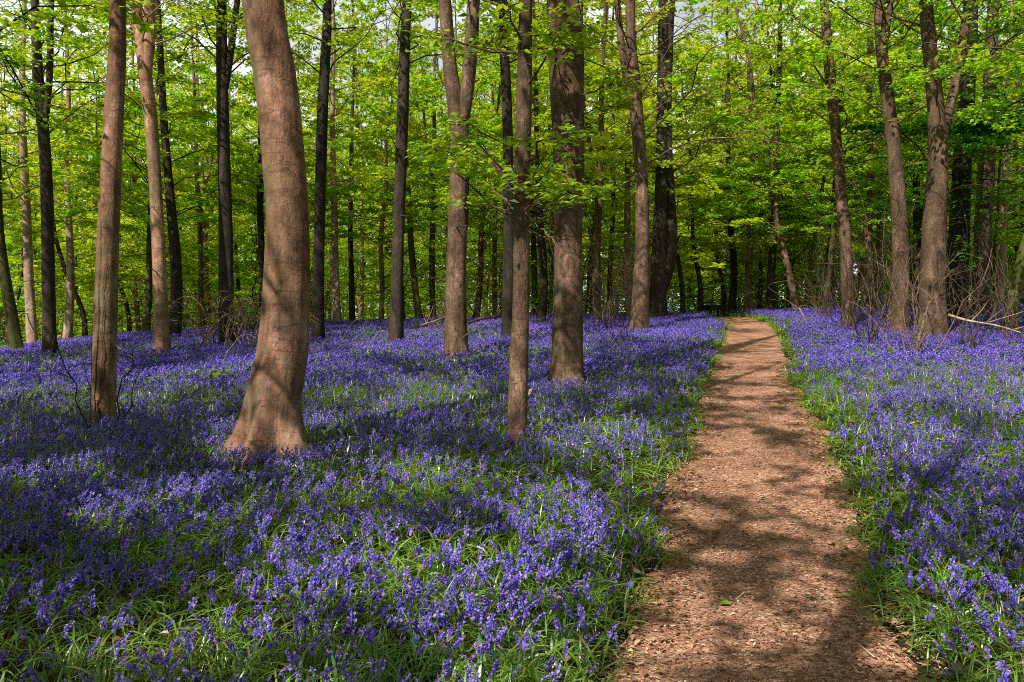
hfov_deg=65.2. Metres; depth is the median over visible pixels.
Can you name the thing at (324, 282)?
sapling
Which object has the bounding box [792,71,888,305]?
beech tree
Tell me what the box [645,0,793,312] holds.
beech tree
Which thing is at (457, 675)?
bluebell
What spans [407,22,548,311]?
beech tree
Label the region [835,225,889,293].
sapling
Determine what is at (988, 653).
bluebell
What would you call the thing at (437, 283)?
sapling
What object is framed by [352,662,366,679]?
bluebell
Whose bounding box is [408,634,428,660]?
bluebell
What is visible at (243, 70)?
sky
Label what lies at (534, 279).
beech tree
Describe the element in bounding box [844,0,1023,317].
beech tree
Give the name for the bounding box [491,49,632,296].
beech tree
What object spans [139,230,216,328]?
sapling
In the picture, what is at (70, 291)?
beech tree
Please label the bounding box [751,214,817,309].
sapling
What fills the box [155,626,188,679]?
bluebell
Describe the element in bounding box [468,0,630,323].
beech tree
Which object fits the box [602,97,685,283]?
beech tree
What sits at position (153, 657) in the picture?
bluebell
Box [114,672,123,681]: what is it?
bluebell
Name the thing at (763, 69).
beech tree
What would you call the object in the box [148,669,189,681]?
bluebell
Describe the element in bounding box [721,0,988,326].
beech tree
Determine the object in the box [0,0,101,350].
beech tree
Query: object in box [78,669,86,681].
bluebell
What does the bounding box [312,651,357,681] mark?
bluebell
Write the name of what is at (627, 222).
beech tree
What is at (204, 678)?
bluebell
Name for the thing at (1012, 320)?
bare shrub
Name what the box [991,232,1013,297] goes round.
sapling
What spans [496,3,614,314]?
beech tree
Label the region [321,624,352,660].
bluebell
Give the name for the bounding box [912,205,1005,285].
sapling
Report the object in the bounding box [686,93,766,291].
beech tree
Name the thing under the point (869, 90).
beech tree
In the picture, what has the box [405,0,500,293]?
beech tree
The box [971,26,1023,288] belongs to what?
beech tree
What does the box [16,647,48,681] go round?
bluebell
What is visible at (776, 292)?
sapling
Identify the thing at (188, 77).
beech tree
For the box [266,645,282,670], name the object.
bluebell
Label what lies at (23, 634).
bluebell
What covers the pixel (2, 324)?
sapling
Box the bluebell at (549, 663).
[518,658,569,681]
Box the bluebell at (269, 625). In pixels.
[236,614,295,666]
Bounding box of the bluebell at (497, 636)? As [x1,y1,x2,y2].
[474,627,503,669]
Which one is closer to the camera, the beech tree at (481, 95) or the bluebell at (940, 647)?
the bluebell at (940, 647)
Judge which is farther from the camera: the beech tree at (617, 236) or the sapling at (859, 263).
the beech tree at (617, 236)
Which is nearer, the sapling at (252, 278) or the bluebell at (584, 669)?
the bluebell at (584, 669)
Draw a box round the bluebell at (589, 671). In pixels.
[565,663,598,681]
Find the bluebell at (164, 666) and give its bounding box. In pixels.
[149,659,178,679]
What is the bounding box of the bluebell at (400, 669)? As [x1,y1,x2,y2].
[377,663,416,681]
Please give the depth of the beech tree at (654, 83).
47.38 m
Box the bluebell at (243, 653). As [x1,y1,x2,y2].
[238,650,256,676]
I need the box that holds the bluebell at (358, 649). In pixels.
[351,644,364,681]
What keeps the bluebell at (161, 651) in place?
on the ground
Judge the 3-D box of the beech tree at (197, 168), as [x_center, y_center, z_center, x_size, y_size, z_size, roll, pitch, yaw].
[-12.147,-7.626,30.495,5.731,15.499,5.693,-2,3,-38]
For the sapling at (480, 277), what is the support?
on the ground
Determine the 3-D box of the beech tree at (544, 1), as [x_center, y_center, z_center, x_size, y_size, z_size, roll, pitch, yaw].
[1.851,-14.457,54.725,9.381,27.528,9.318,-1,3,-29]
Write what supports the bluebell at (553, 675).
on the ground
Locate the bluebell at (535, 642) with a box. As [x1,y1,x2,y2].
[501,631,554,674]
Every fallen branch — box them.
[409,296,443,328]
[468,293,501,323]
[772,290,806,322]
[948,304,1023,332]
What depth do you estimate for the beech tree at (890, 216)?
38.17 m
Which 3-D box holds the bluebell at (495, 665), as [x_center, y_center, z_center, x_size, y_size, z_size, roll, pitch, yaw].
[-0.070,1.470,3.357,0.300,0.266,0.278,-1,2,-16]
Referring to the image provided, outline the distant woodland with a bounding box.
[3,0,1022,341]
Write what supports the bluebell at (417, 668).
on the ground
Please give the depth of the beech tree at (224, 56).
21.67 m
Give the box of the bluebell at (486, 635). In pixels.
[469,623,518,681]
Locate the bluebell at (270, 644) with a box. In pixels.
[247,639,281,673]
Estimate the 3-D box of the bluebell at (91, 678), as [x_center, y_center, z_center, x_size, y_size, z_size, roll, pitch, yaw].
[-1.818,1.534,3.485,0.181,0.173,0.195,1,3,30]
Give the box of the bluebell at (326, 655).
[309,650,339,674]
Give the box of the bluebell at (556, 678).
[533,667,582,681]
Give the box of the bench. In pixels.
[701,305,727,316]
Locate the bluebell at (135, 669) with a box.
[125,659,161,681]
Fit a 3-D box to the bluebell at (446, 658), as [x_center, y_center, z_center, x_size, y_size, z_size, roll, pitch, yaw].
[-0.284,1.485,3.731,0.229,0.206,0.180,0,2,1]
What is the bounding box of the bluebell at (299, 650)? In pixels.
[279,641,307,680]
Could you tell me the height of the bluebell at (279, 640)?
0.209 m
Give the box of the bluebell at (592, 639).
[552,628,607,669]
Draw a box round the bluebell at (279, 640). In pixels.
[252,629,299,671]
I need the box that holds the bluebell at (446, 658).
[426,641,455,681]
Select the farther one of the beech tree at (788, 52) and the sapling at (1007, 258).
the beech tree at (788, 52)
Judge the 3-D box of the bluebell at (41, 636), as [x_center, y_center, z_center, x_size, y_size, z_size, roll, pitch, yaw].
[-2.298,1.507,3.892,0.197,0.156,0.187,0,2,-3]
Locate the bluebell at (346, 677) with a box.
[328,667,376,681]
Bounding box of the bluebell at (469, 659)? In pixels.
[462,655,495,678]
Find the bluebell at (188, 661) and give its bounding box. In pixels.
[178,650,205,669]
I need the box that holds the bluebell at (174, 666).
[163,657,186,681]
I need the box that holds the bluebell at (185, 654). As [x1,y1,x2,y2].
[163,635,196,667]
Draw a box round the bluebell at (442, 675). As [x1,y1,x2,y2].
[434,672,445,681]
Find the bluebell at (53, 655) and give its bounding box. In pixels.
[46,647,89,681]
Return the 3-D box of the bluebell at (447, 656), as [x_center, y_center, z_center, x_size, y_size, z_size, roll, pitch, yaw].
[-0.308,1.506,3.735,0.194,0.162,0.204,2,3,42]
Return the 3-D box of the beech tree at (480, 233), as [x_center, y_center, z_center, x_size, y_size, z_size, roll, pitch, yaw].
[-0.814,-6.755,30.047,5.196,12.925,6.497,-2,3,-42]
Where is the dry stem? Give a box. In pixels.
[438,328,482,371]
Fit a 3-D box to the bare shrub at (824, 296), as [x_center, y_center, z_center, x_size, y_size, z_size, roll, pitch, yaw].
[9.595,-2.150,24.535,2.536,3.252,2.422,0,2,0]
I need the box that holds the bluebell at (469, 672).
[451,664,475,680]
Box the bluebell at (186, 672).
[173,662,213,681]
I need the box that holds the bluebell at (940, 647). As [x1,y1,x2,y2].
[910,639,993,681]
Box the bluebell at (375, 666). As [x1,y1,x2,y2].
[352,662,379,681]
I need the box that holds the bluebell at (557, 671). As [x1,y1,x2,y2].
[528,660,561,679]
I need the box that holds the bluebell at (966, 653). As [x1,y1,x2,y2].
[932,641,985,680]
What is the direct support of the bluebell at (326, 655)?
on the ground
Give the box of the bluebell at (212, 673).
[205,672,213,681]
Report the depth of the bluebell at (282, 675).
3.59 m
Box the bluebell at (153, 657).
[142,653,162,678]
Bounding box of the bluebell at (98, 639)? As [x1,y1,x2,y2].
[48,636,125,681]
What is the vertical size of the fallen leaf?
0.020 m
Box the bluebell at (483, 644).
[452,633,519,673]
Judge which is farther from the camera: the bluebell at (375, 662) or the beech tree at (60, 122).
the beech tree at (60, 122)
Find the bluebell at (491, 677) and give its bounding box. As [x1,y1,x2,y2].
[485,671,508,681]
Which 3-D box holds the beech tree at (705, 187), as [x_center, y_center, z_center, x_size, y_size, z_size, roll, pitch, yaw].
[5.623,-6.174,29.026,5.876,11.477,7.148,0,2,-7]
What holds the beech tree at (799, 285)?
on the ground
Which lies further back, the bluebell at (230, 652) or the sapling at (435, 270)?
the sapling at (435, 270)
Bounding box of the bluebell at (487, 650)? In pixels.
[461,644,516,681]
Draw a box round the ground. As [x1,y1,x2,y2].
[0,313,1023,681]
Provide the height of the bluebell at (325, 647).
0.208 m
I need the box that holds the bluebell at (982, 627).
[957,620,1022,664]
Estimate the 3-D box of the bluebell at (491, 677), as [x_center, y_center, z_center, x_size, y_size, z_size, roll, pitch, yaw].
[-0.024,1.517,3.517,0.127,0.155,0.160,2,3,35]
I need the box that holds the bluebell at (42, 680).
[36,668,62,681]
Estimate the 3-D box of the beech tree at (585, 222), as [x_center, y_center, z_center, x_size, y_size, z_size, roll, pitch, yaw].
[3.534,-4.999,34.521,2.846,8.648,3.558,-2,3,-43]
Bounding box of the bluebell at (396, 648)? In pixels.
[388,636,405,666]
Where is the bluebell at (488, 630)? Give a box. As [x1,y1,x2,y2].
[476,624,515,672]
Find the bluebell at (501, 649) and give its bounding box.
[489,636,535,674]
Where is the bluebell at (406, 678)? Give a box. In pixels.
[398,673,410,681]
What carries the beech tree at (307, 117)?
on the ground
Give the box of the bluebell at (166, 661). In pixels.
[115,653,204,681]
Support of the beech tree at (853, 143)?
on the ground
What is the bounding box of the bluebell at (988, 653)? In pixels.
[964,646,1002,681]
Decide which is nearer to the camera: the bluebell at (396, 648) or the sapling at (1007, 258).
the bluebell at (396, 648)
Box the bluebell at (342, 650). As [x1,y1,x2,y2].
[321,644,372,676]
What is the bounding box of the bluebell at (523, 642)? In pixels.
[494,629,553,681]
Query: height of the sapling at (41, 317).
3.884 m
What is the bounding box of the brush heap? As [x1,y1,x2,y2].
[132,283,319,353]
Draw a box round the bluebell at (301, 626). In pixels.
[274,607,345,662]
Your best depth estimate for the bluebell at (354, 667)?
3.34 m
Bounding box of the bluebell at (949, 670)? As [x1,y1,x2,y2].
[939,664,962,681]
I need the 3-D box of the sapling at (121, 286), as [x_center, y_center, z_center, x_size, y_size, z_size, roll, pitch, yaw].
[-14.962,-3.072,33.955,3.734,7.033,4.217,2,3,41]
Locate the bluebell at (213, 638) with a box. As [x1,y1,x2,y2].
[196,632,258,671]
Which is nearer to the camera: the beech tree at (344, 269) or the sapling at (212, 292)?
the beech tree at (344, 269)
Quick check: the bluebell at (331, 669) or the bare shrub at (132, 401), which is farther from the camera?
the bare shrub at (132, 401)
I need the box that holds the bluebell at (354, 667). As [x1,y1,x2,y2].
[347,663,356,681]
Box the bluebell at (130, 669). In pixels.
[125,665,142,681]
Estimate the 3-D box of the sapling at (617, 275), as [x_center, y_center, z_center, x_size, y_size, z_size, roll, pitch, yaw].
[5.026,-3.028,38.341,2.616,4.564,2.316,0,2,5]
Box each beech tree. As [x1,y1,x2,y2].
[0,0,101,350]
[0,0,134,342]
[0,0,156,36]
[0,0,167,338]
[0,0,198,356]
[0,17,92,338]
[0,61,39,325]
[0,70,41,340]
[0,73,145,335]
[0,87,87,137]
[0,128,25,341]
[0,178,65,343]
[0,210,41,338]
[1,143,65,340]
[2,35,64,281]
[2,149,23,277]
[12,61,142,323]
[14,50,185,331]
[31,0,234,332]
[33,0,243,331]
[35,105,96,326]
[48,0,294,353]
[50,0,313,338]
[54,72,133,336]
[65,77,165,331]
[78,179,152,328]
[80,66,217,330]
[86,0,346,344]
[87,62,217,328]
[90,0,126,429]
[120,4,232,304]
[121,0,264,327]
[122,24,264,325]
[124,116,194,316]
[151,62,264,324]
[173,0,256,321]
[177,220,217,321]
[188,0,353,321]
[193,108,264,322]
[202,0,316,470]
[207,0,424,343]
[210,0,390,306]
[210,4,365,304]
[213,153,264,301]
[217,199,257,323]
[230,1,365,231]
[232,95,313,321]
[241,0,416,325]
[242,212,312,282]
[299,50,368,313]
[301,0,481,319]
[303,0,417,319]
[304,68,366,321]
[304,119,348,319]
[310,0,420,317]
[310,43,423,319]
[310,134,374,319]
[311,27,445,308]
[312,0,421,302]
[330,0,644,390]
[336,0,492,319]
[343,1,445,317]
[349,0,541,342]
[358,1,488,316]
[364,35,476,309]
[366,124,437,312]
[386,77,469,314]
[389,1,550,263]
[393,0,640,449]
[396,0,618,342]
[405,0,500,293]
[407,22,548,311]
[413,33,492,269]
[414,4,553,318]
[415,0,608,360]
[437,1,585,315]
[441,0,542,315]
[455,21,515,305]
[466,127,530,315]
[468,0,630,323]
[469,1,603,315]
[482,1,603,298]
[484,0,819,335]
[485,79,548,312]
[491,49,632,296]
[492,0,598,221]
[492,0,716,320]
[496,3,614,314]
[535,0,728,315]
[539,0,653,311]
[582,1,680,311]
[582,115,686,292]
[582,125,623,313]
[583,2,655,311]
[583,52,631,247]
[584,0,795,317]
[584,10,765,312]
[584,88,689,300]
[585,0,715,283]
[589,7,684,267]
[601,170,651,307]
[602,45,777,313]
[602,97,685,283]
[611,13,696,292]
[632,0,826,311]
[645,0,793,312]
[648,0,794,310]
[649,37,754,310]
[649,110,794,312]
[672,0,847,310]
[676,0,880,308]
[678,0,830,307]
[682,45,810,311]
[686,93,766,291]
[690,0,861,310]
[699,0,890,307]
[701,2,839,309]
[703,69,814,309]
[717,57,853,289]
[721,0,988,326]
[725,0,1023,333]
[726,68,886,307]
[727,17,856,305]
[736,0,939,306]
[738,1,821,269]
[750,29,903,309]
[774,0,981,309]
[780,4,850,304]
[784,0,1023,340]
[790,0,974,306]
[791,1,890,301]
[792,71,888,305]
[808,22,890,225]
[814,0,1023,322]
[815,140,912,304]
[819,0,949,245]
[820,0,1021,286]
[824,1,956,305]
[841,2,916,280]
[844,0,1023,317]
[847,60,912,294]
[848,0,1022,306]
[852,164,921,278]
[879,0,1023,330]
[882,3,1021,275]
[884,0,1023,82]
[886,52,1019,286]
[905,0,1023,304]
[907,43,952,223]
[912,0,1023,260]
[920,19,1023,257]
[947,43,1023,307]
[950,71,1022,256]
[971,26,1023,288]
[972,1,1023,303]
[973,0,1023,263]
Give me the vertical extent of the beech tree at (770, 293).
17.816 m
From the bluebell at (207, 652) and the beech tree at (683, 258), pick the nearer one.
the bluebell at (207, 652)
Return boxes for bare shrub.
[24,287,168,432]
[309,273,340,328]
[425,290,444,332]
[582,236,632,323]
[590,275,645,342]
[776,226,860,317]
[788,212,914,346]
[792,196,889,332]
[822,165,967,331]
[842,231,1000,359]
[889,198,987,318]
[919,241,1019,352]
[944,245,1023,343]
[950,198,1023,332]
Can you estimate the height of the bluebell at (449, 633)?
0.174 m
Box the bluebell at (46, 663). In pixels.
[42,660,80,681]
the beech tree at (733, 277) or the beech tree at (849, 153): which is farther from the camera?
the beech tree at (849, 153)
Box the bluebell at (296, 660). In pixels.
[282,654,317,681]
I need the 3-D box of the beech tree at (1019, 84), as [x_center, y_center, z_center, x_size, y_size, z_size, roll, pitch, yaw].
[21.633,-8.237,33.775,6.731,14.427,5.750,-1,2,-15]
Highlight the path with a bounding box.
[610,316,916,681]
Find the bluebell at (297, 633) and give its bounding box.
[264,624,321,667]
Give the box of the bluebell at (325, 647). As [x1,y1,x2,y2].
[295,638,333,680]
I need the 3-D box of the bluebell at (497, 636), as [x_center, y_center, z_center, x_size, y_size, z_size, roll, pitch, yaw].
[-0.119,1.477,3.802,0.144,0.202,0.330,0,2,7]
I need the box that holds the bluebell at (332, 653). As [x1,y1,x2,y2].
[326,640,364,674]
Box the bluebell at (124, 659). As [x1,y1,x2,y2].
[79,650,127,681]
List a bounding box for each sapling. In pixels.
[0,245,41,344]
[0,275,39,343]
[0,291,25,346]
[0,292,22,343]
[17,284,78,340]
[19,268,84,338]
[36,225,93,337]
[58,230,142,317]
[58,294,90,335]
[63,267,140,325]
[73,286,123,337]
[75,305,133,332]
[76,287,125,333]
[89,272,141,332]
[118,197,205,325]
[119,187,216,302]
[123,305,169,329]
[132,258,217,324]
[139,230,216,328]
[168,251,218,316]
[182,269,218,327]
[184,239,249,320]
[186,263,236,326]
[216,229,264,322]
[234,225,258,323]
[234,273,257,324]
[239,259,258,319]
[310,242,348,310]
[310,242,355,319]
[311,225,377,318]
[324,224,389,312]
[360,217,429,297]
[361,171,445,319]
[364,246,389,318]
[375,253,424,316]
[404,213,470,316]
[413,226,501,311]
[416,249,443,316]
[421,188,537,317]
[436,235,491,299]
[466,197,502,314]
[466,249,489,302]
[467,229,537,298]
[487,226,531,303]
[529,192,586,316]
[529,219,592,313]
[582,209,613,309]
[582,227,634,297]
[582,253,621,310]
[600,235,623,305]
[600,236,672,310]
[602,170,701,291]
[649,210,724,311]
[649,219,703,309]
[667,262,695,305]
[674,229,742,310]
[695,268,727,313]
[709,230,784,293]
[712,253,754,308]
[725,214,790,307]
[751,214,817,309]
[752,251,790,306]
[754,271,785,307]
[784,223,838,298]
[794,224,858,302]
[798,242,861,303]
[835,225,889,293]
[857,184,947,296]
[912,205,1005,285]
[969,160,1018,301]
[969,188,1014,283]
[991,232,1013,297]
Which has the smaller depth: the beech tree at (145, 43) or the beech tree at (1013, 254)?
the beech tree at (145, 43)
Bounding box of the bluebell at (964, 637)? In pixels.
[939,634,999,665]
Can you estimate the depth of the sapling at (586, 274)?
32.68 m
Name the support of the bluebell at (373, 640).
on the ground
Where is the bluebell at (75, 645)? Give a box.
[61,635,81,663]
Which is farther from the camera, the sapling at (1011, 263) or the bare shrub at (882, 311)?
the sapling at (1011, 263)
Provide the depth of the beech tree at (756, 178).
44.03 m
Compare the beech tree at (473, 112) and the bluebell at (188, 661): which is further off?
the beech tree at (473, 112)
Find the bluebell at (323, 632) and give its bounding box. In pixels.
[277,627,329,679]
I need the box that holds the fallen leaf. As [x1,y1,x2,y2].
[719,600,730,603]
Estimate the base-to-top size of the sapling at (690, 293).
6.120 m
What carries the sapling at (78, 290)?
on the ground
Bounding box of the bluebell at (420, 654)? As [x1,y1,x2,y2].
[383,639,438,681]
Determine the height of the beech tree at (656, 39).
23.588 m
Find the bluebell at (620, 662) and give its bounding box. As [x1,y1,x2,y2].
[607,637,633,669]
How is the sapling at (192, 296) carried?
on the ground
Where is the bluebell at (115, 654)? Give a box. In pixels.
[65,635,127,681]
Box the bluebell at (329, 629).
[300,619,354,660]
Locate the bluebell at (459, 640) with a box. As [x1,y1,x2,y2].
[407,632,471,681]
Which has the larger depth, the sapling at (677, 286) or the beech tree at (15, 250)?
the sapling at (677, 286)
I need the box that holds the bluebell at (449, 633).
[429,630,459,658]
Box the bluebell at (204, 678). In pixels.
[195,671,249,681]
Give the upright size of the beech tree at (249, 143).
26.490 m
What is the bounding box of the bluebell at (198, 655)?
[180,637,209,667]
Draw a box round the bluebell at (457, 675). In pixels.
[452,670,484,681]
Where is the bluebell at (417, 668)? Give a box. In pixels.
[395,633,431,681]
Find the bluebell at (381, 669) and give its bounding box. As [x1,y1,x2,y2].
[349,654,387,681]
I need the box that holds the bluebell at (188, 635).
[167,628,196,677]
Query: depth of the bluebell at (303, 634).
3.83 m
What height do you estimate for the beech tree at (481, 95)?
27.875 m
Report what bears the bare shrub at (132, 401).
on the ground
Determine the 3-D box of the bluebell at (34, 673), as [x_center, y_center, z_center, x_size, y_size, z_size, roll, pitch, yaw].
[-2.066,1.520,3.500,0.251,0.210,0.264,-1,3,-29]
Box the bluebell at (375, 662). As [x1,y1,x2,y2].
[361,659,394,681]
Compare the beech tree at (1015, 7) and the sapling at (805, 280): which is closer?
the beech tree at (1015, 7)
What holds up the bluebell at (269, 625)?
on the ground
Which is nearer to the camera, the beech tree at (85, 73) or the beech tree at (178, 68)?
the beech tree at (178, 68)
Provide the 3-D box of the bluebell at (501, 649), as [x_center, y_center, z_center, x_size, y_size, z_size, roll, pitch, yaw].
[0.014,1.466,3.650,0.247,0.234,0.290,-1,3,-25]
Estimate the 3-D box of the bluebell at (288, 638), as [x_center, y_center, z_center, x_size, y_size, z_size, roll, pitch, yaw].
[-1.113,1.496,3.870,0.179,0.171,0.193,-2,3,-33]
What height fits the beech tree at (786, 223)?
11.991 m
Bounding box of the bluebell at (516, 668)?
[491,664,521,681]
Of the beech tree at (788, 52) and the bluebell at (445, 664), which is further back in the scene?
the beech tree at (788, 52)
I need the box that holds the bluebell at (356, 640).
[337,633,368,670]
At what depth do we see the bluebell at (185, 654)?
3.86 m
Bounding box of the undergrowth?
[1,262,1008,344]
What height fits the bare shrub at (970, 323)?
2.466 m
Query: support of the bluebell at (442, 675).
on the ground
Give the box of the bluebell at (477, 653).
[430,638,502,681]
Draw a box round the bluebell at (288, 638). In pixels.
[277,633,302,664]
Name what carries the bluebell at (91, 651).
on the ground
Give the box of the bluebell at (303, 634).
[276,622,328,663]
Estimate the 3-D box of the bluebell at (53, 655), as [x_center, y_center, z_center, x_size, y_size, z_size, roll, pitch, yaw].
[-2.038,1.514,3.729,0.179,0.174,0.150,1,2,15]
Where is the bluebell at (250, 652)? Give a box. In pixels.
[226,639,267,675]
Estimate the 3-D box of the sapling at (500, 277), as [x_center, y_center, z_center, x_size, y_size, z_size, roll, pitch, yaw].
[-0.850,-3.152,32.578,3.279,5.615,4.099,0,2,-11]
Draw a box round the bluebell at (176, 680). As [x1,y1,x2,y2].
[166,676,179,681]
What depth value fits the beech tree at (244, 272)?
51.23 m
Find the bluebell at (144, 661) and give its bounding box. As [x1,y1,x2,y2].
[137,655,177,680]
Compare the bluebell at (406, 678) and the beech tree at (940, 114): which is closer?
the bluebell at (406, 678)
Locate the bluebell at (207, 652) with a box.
[191,645,212,671]
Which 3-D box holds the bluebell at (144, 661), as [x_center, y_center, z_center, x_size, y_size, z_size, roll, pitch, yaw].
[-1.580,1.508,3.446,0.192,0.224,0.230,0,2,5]
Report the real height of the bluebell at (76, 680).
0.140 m
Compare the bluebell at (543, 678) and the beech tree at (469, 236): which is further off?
the beech tree at (469, 236)
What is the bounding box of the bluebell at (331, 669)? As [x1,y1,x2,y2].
[322,664,374,681]
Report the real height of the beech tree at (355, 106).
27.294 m
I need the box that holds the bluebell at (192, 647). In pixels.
[144,636,194,681]
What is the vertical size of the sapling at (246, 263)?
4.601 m
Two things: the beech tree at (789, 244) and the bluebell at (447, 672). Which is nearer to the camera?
the bluebell at (447, 672)
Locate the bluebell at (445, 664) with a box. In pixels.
[439,657,454,681]
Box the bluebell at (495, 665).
[458,657,513,681]
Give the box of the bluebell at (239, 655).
[229,645,262,671]
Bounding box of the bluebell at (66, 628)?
[35,621,74,667]
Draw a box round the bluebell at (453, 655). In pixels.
[439,629,474,676]
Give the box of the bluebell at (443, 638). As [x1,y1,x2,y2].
[435,637,451,668]
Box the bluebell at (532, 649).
[517,630,541,666]
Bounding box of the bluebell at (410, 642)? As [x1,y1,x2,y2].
[392,634,418,668]
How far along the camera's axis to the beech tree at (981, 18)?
52.77 m
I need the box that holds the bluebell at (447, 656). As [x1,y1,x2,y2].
[433,647,474,677]
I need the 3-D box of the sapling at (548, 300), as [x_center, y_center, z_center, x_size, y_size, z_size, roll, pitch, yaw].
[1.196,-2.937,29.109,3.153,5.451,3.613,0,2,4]
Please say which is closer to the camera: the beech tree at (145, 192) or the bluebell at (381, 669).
the bluebell at (381, 669)
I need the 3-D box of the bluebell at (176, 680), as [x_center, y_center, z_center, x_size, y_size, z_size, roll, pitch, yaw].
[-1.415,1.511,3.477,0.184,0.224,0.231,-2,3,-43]
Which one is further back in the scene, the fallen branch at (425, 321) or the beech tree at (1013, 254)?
the beech tree at (1013, 254)
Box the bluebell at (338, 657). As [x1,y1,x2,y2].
[318,652,358,680]
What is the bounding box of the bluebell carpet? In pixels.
[0,302,1023,681]
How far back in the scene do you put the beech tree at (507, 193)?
20.76 m
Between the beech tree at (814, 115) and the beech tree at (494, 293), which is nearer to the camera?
the beech tree at (494, 293)
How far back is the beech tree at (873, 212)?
40.60 m
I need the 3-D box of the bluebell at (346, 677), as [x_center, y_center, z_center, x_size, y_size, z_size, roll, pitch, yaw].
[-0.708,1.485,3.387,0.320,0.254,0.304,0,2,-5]
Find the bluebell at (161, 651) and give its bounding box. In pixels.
[135,647,201,681]
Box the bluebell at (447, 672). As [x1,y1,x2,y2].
[421,657,477,681]
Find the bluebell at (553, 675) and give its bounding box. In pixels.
[544,664,570,681]
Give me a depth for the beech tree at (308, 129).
47.93 m
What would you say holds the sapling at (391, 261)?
on the ground
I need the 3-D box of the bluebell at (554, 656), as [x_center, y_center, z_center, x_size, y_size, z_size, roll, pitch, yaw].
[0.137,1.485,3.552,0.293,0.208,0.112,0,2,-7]
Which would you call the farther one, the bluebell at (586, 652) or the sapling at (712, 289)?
the sapling at (712, 289)
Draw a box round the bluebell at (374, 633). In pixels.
[341,629,378,658]
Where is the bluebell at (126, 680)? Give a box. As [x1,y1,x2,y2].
[124,673,150,681]
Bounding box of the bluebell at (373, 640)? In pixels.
[360,625,405,669]
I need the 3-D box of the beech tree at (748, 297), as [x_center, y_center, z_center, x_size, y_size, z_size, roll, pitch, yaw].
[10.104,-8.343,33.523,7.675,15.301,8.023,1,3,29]
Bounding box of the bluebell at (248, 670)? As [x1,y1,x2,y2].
[229,662,255,681]
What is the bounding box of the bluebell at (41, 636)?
[14,633,54,665]
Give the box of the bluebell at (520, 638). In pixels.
[501,637,546,680]
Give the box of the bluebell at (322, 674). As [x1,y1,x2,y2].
[302,658,357,681]
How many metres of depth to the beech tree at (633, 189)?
38.66 m
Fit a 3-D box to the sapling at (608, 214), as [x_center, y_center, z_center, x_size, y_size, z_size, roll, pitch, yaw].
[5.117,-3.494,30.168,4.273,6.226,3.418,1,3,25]
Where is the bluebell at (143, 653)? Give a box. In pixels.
[133,645,173,681]
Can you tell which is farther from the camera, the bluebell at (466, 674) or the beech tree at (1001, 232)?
the beech tree at (1001, 232)
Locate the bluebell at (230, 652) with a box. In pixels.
[210,639,262,681]
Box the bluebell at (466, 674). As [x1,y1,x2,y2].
[440,664,470,681]
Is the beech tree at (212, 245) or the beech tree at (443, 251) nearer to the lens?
the beech tree at (212, 245)
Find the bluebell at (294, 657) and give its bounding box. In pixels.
[285,644,329,681]
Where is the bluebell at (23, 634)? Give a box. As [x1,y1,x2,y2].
[4,626,50,672]
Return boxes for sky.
[0,0,1023,318]
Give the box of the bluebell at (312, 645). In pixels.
[307,641,364,680]
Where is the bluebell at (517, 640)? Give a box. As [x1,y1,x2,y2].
[503,632,538,678]
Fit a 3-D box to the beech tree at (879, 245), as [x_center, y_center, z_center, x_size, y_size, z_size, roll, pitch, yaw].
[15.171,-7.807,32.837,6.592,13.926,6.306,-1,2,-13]
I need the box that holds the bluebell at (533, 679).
[491,628,554,681]
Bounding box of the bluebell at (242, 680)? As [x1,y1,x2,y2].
[237,673,250,681]
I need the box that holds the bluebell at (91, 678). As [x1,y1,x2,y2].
[89,672,102,681]
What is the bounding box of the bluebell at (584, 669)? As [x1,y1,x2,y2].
[568,653,597,681]
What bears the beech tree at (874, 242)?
on the ground
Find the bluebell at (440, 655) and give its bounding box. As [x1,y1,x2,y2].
[430,641,450,671]
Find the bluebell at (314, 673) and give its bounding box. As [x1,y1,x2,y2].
[309,666,317,681]
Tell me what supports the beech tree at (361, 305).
on the ground
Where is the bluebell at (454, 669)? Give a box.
[444,655,471,681]
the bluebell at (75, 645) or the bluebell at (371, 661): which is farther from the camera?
the bluebell at (75, 645)
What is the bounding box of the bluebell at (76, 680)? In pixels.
[75,654,93,681]
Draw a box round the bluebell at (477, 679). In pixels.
[471,672,479,681]
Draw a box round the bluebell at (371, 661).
[362,657,380,679]
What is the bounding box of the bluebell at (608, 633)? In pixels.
[573,622,622,670]
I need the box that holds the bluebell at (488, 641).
[457,632,521,681]
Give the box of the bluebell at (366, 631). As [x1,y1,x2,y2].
[350,626,397,663]
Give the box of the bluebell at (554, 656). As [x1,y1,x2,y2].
[515,655,566,681]
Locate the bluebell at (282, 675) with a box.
[274,664,294,681]
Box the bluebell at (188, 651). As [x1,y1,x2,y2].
[140,637,223,681]
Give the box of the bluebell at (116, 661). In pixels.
[87,631,134,675]
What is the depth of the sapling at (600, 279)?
36.50 m
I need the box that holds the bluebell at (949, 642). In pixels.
[941,633,1002,681]
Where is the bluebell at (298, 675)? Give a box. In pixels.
[287,666,338,681]
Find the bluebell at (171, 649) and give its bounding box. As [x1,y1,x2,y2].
[139,641,197,681]
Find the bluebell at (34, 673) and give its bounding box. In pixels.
[27,665,57,681]
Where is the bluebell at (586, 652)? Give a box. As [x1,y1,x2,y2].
[553,630,615,669]
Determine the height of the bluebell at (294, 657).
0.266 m
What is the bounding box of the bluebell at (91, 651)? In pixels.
[64,641,127,681]
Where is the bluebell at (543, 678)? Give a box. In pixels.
[517,669,563,681]
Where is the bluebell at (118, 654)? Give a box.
[106,642,138,666]
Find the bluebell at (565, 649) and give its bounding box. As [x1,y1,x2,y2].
[537,639,597,681]

